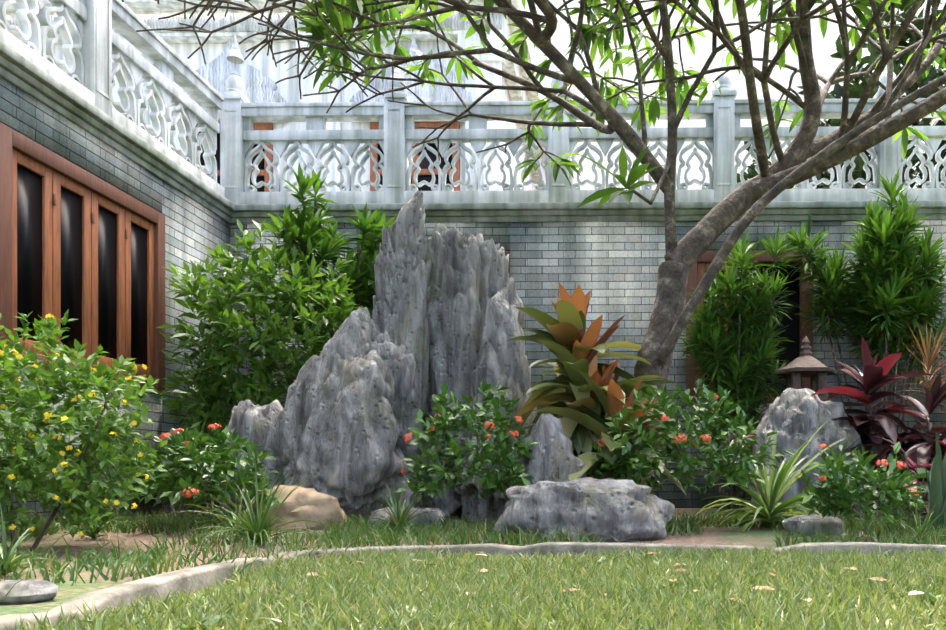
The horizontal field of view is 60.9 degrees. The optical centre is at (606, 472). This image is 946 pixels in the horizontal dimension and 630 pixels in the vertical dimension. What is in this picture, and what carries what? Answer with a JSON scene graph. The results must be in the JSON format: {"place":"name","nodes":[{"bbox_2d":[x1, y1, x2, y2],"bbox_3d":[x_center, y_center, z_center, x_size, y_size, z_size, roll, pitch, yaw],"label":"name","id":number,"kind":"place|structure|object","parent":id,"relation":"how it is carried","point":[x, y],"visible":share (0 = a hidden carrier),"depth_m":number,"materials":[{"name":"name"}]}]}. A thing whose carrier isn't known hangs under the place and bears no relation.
{"place":"outdoors","nodes":[
{"label":"outdoors","id":0,"kind":"place"},
{"bbox_2d":[0,508,941,615],"bbox_3d":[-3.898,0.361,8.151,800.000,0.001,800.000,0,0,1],"label":"ground","id":1,"kind":"structure","parent":0,"point":[712,535],"depth_m":4.02,"materials":[{"name":"soil"}]},
{"bbox_2d":[0,580,58,603],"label":"stone","id":2,"kind":"object","parent":1,"relation":"on","point":[26,591],"visible":0.88,"depth_m":2.17,"materials":[{"name":"stone"}]},
{"bbox_2d":[0,309,171,545],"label":"yellow shrub","id":3,"kind":"object","parent":1,"relation":"on","point":[28,472],"depth_m":3.53,"materials":[{"name":"plant"}]},
{"bbox_2d":[0,77,229,521],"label":"wall","id":4,"kind":"structure","parent":1,"relation":"on","point":[193,228],"depth_m":6.74,"materials":[{"name":"brick"}]},
{"bbox_2d":[0,122,164,391],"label":"window frame","id":5,"kind":"object","parent":4,"relation":"attached to","point":[10,139],"visible":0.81,"depth_m":5.67,"materials":[{"name":"brown wood"}]},
{"bbox_2d":[12,149,153,377],"bbox_3d":[-3.955,-1.483,6.011,0.050,1.333,1.632,0,0,1],"label":"sash window","id":6,"kind":"structure","parent":5,"relation":"in","point":[54,182],"depth_m":5.96,"materials":[{"name":"brown wood"}]},
{"bbox_2d":[17,164,146,365],"bbox_3d":[-3.955,-1.490,6.011,0.010,1.176,1.482,0,0,1],"label":"window glass","id":7,"kind":"object","parent":6,"relation":"in","point":[29,241],"visible":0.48,"depth_m":5.86,"materials":[{"name":"black glass"}]},
{"bbox_2d":[219,399,283,515],"bbox_3d":[-2.548,0.027,5.779,0.593,1.121,0.634,0,0,-40],"label":"shoulder rock","id":8,"kind":"object","parent":1,"relation":"on","point":[249,419],"visible":0.27,"depth_m":5.55,"materials":[{"name":"stone"}]},
{"bbox_2d":[156,213,364,484],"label":"shrub leaves","id":9,"kind":"object","parent":1,"relation":"on","point":[214,390],"visible":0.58,"depth_m":6.64,"materials":[{"name":"green plant"}]},
{"bbox_2d":[245,485,346,530],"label":"tan rock","id":10,"kind":"object","parent":1,"relation":"on","point":[325,507],"visible":0.44,"depth_m":4.92,"materials":[{"name":"beige stone"}]},
{"bbox_2d":[263,307,421,519],"bbox_3d":[-2.033,-0.329,5.778,1.297,1.810,0.967,0,0,1],"label":"rock","id":11,"kind":"object","parent":1,"relation":"on","point":[343,423],"visible":0.75,"depth_m":5.46,"materials":[{"name":"stone"}]},
{"bbox_2d":[372,190,430,507],"bbox_3d":[-1.648,-0.823,6.078,0.599,2.746,0.367,0,0,1],"label":"rock","id":12,"kind":"object","parent":1,"relation":"on","point":[402,267],"visible":0.5,"depth_m":5.96,"materials":[{"name":"stone"}]},
{"bbox_2d":[367,507,444,527],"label":"stone","id":13,"kind":"object","parent":1,"relation":"on","point":[430,515],"visible":0.44,"depth_m":4.91,"materials":[{"name":"stone"}]},
{"bbox_2d":[0,193,934,551],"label":"plant stems","id":14,"kind":"object","parent":1,"relation":"on","point":[732,489],"visible":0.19,"depth_m":7.15,"materials":[{"name":"green plant"}]},
{"bbox_2d":[120,447,929,490],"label":"broad leaf plants","id":15,"kind":"object","parent":14,"relation":"on","point":[921,473],"visible":0.12,"depth_m":5.33,"materials":[{"name":"green plant"}]},
{"bbox_2d":[265,163,945,472],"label":"narrow leaf shrubs","id":16,"kind":"object","parent":14,"relation":"on","point":[889,230],"visible":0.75,"depth_m":7.17,"materials":[{"name":"green plant"}]},
{"bbox_2d":[894,322,945,431],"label":"bronze dracaena leaves","id":17,"kind":"object","parent":14,"relation":"on","point":[928,361],"visible":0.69,"depth_m":6.69,"materials":[{"name":"orange plant"}]},
{"bbox_2d":[419,223,524,516],"bbox_3d":[-1.177,-0.757,6.463,1.107,2.444,0.878,0,0,1],"label":"rock","id":18,"kind":"object","parent":1,"relation":"on","point":[469,274],"visible":0.48,"depth_m":6.11,"materials":[{"name":"stone"}]},
{"bbox_2d":[0,506,945,603],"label":"bed ground cover","id":19,"kind":"object","parent":1,"relation":"on","point":[352,530],"visible":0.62,"depth_m":3.86,"materials":[{"name":"green plant"}]},
{"bbox_2d":[0,542,945,629],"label":"kerb","id":20,"kind":"structure","parent":1,"relation":"on","point":[186,579],"depth_m":2.71,"materials":[{"name":"concrete"}]},
{"bbox_2d":[0,458,945,576],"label":"grass tufts","id":21,"kind":"object","parent":1,"relation":"on","point":[251,526],"visible":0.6,"depth_m":3.85,"materials":[{"name":"green plant"}]},
{"bbox_2d":[457,297,536,521],"bbox_3d":[-0.820,-0.329,6.055,0.642,1.992,0.802,0,0,1],"label":"rock","id":22,"kind":"object","parent":1,"relation":"on","point":[503,362],"visible":0.42,"depth_m":5.87,"materials":[{"name":"stone"}]},
{"bbox_2d":[122,378,930,528],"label":"flowering shrubs","id":23,"kind":"object","parent":1,"relation":"on","point":[840,499],"visible":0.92,"depth_m":4.69,"materials":[{"name":"green plant"}]},
{"bbox_2d":[157,394,918,496],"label":"flowers","id":24,"kind":"object","parent":23,"relation":"attached to","point":[520,420],"visible":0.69,"depth_m":4.52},
{"bbox_2d":[121,0,945,488],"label":"tree","id":25,"kind":"object","parent":1,"relation":"on","point":[671,314],"depth_m":5.89,"materials":[{"name":"green plant"}]},
{"bbox_2d":[628,160,670,204],"bbox_3d":[0.300,-2.148,5.674,0.033,0.433,0.615,0,0,38],"label":"tree branch","id":26,"kind":"object","parent":25,"relation":"attached to","point":[662,177],"visible":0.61,"depth_m":5.74,"materials":[{"name":"plant"}]},
{"bbox_2d":[515,413,586,485],"bbox_3d":[-0.320,0.051,5.022,0.502,0.850,0.398,0,0,17],"label":"rock","id":27,"kind":"object","parent":1,"relation":"on","point":[553,458],"visible":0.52,"depth_m":4.88,"materials":[{"name":"stone"}]},
{"bbox_2d":[493,477,674,542],"bbox_3d":[-0.120,0.242,4.289,0.987,0.433,0.567,0,0,1],"label":"flat rock","id":28,"kind":"object","parent":1,"relation":"on","point":[623,510],"visible":0.77,"depth_m":4.08,"materials":[{"name":"stone"}]},
{"bbox_2d":[230,220,945,507],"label":"back wall","id":29,"kind":"structure","parent":1,"relation":"on","point":[613,267],"depth_m":8.09,"materials":[{"name":"brick"}]},
{"bbox_2d":[505,252,509,277],"bbox_3d":[-1.788,-1.488,8.154,1.580,1.550,0.130,0,0,1],"label":"a-frame window","id":30,"kind":"structure","parent":29,"relation":"attached to","point":[506,253],"depth_m":8.08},
{"bbox_2d":[686,251,812,402],"bbox_3d":[1.457,-1.488,8.105,1.290,1.550,0.130,0,0,1],"label":"window frame","id":31,"kind":"structure","parent":29,"relation":"attached to","point":[708,257],"depth_m":8.05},
{"bbox_2d":[697,263,730,392],"bbox_3d":[1.100,-1.483,8.100,0.349,1.333,0.050,0,0,1],"label":"sash window","id":32,"kind":"structure","parent":31,"relation":"attached to","point":[702,267],"depth_m":8.08,"materials":[{"name":"brown wood"}]},
{"bbox_2d":[705,271,723,383],"bbox_3d":[1.100,-1.490,8.100,0.199,1.176,0.010,0,0,1],"label":"glass window","id":33,"kind":"structure","parent":32,"relation":"in","point":[722,323],"depth_m":8.10,"materials":[{"name":"black"}]},
{"bbox_2d":[733,265,799,392],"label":"dark window","id":34,"kind":"structure","parent":31,"relation":"in","point":[791,351],"depth_m":8.42,"materials":[{"name":"black"}]},
{"bbox_2d":[503,300,709,494],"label":"green cordyline leaves","id":35,"kind":"object","parent":1,"relation":"on","point":[565,395],"visible":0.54,"depth_m":5.36,"materials":[{"name":"green plant"}]},
{"bbox_2d":[551,282,662,439],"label":"red cordyline leaves","id":36,"kind":"object","parent":35,"relation":"on","point":[579,300],"visible":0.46,"depth_m":5.41,"materials":[{"name":"plant"}]},
{"bbox_2d":[615,418,858,530],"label":"spider plant leaves","id":37,"kind":"object","parent":1,"relation":"on","point":[771,491],"visible":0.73,"depth_m":5.00,"materials":[{"name":"green plant"}]},
{"bbox_2d":[774,336,837,400],"bbox_3d":[1.744,-0.398,6.915,0.559,1.610,0.485,0,0,1],"label":"stone lantern","id":38,"kind":"object","parent":1,"relation":"on","point":[805,364],"visible":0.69,"depth_m":6.80,"materials":[{"name":"beige stone"}]},
{"bbox_2d":[749,388,866,517],"bbox_3d":[1.605,-0.049,6.268,0.940,1.249,0.695,0,0,1],"label":"rock","id":39,"kind":"object","parent":1,"relation":"on","point":[798,417],"visible":0.52,"depth_m":6.02,"materials":[{"name":"stone"}]},
{"bbox_2d":[782,514,843,535],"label":"stone","id":40,"kind":"object","parent":1,"relation":"on","point":[798,522],"visible":0.75,"depth_m":4.49,"materials":[{"name":"stone"}]},
{"bbox_2d":[718,337,945,522],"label":"purple cordyline leaves","id":41,"kind":"object","parent":1,"relation":"on","point":[873,378],"visible":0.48,"depth_m":6.09,"materials":[{"name":"plant"}]},
{"bbox_2d":[925,429,945,530],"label":"sansevieria leaves","id":42,"kind":"object","parent":1,"relation":"on","point":[936,481],"visible":0.81,"depth_m":4.42,"materials":[{"name":"green plant"}]},
{"bbox_2d":[0,542,945,629],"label":"lawn","id":43,"kind":"structure","parent":0,"point":[470,560],"depth_m":2.08,"materials":[{"name":"green plant"}]},
{"bbox_2d":[260,552,943,621],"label":"fallen leaves","id":44,"kind":"object","parent":43,"relation":"on","point":[914,592],"visible":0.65,"depth_m":2.28,"materials":[{"name":"beige plant"}]},
{"bbox_2d":[521,0,945,189],"label":"sky","id":45,"kind":"structure","parent":0,"point":[825,65],"materials":[{"name":"white"}]},
{"bbox_2d":[737,0,945,188],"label":"tree","id":46,"kind":"object","parent":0,"point":[857,85],"depth_m":17.85,"materials":[{"name":"green plant"}]},
{"bbox_3d":[9.821,-2.653,-10.558,52.000,0.220,43.000,0,0,1],"label":"terrace slab","id":47,"kind":"object","parent":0,"visible":0},
{"bbox_2d":[6,0,547,191],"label":"temple building","id":48,"kind":"structure","parent":47,"relation":"on","point":[184,45],"depth_m":11.12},
{"bbox_2d":[6,11,501,33],"bbox_3d":[-8.655,-6.268,11.033,14.400,0.250,0.020,0,0,1],"label":"temple frieze carving","id":49,"kind":"object","parent":48,"relation":"attached to","point":[451,21],"visible":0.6,"depth_m":10.97},
{"bbox_2d":[55,37,475,122],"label":"temple pediments","id":50,"kind":"object","parent":48,"relation":"attached to","point":[260,86],"visible":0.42,"depth_m":11.00,"materials":[{"name":"white stone"}]},
{"bbox_2d":[195,121,459,191],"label":"temple window frames","id":51,"kind":"structure","parent":48,"relation":"attached to","point":[269,126],"depth_m":11.08,"materials":[{"name":"brown wood"}]},
{"bbox_2d":[199,132,451,191],"bbox_3d":[-5.301,-3.983,11.167,6.256,1.680,0.030,0,0,1],"label":"temple window glass","id":52,"kind":"object","parent":51,"relation":"in","point":[424,163],"visible":0.02,"depth_m":11.11,"materials":[{"name":"glass"}]},
{"bbox_2d":[0,41,945,223],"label":"cornice","id":53,"kind":"structure","parent":47,"relation":"on","point":[22,73],"depth_m":7.99,"materials":[{"name":"stone"}]},
{"bbox_2d":[0,0,224,196],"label":"balustrade","id":54,"kind":"object","parent":53,"relation":"on","point":[93,45],"visible":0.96,"depth_m":6.56,"materials":[{"name":"stone"}]},
{"bbox_2d":[220,56,945,203],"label":"balustrade","id":55,"kind":"object","parent":53,"relation":"on","point":[722,135],"visible":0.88,"depth_m":8.15,"materials":[{"name":"stone"}]},
{"bbox_2d":[226,33,243,63],"bbox_3d":[-3.897,-4.473,8.261,0.166,0.300,0.161,0,0,1],"label":"post finial","id":56,"kind":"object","parent":55,"relation":"on","point":[234,53],"depth_m":8.24,"materials":[{"name":"stone"}]}
]}

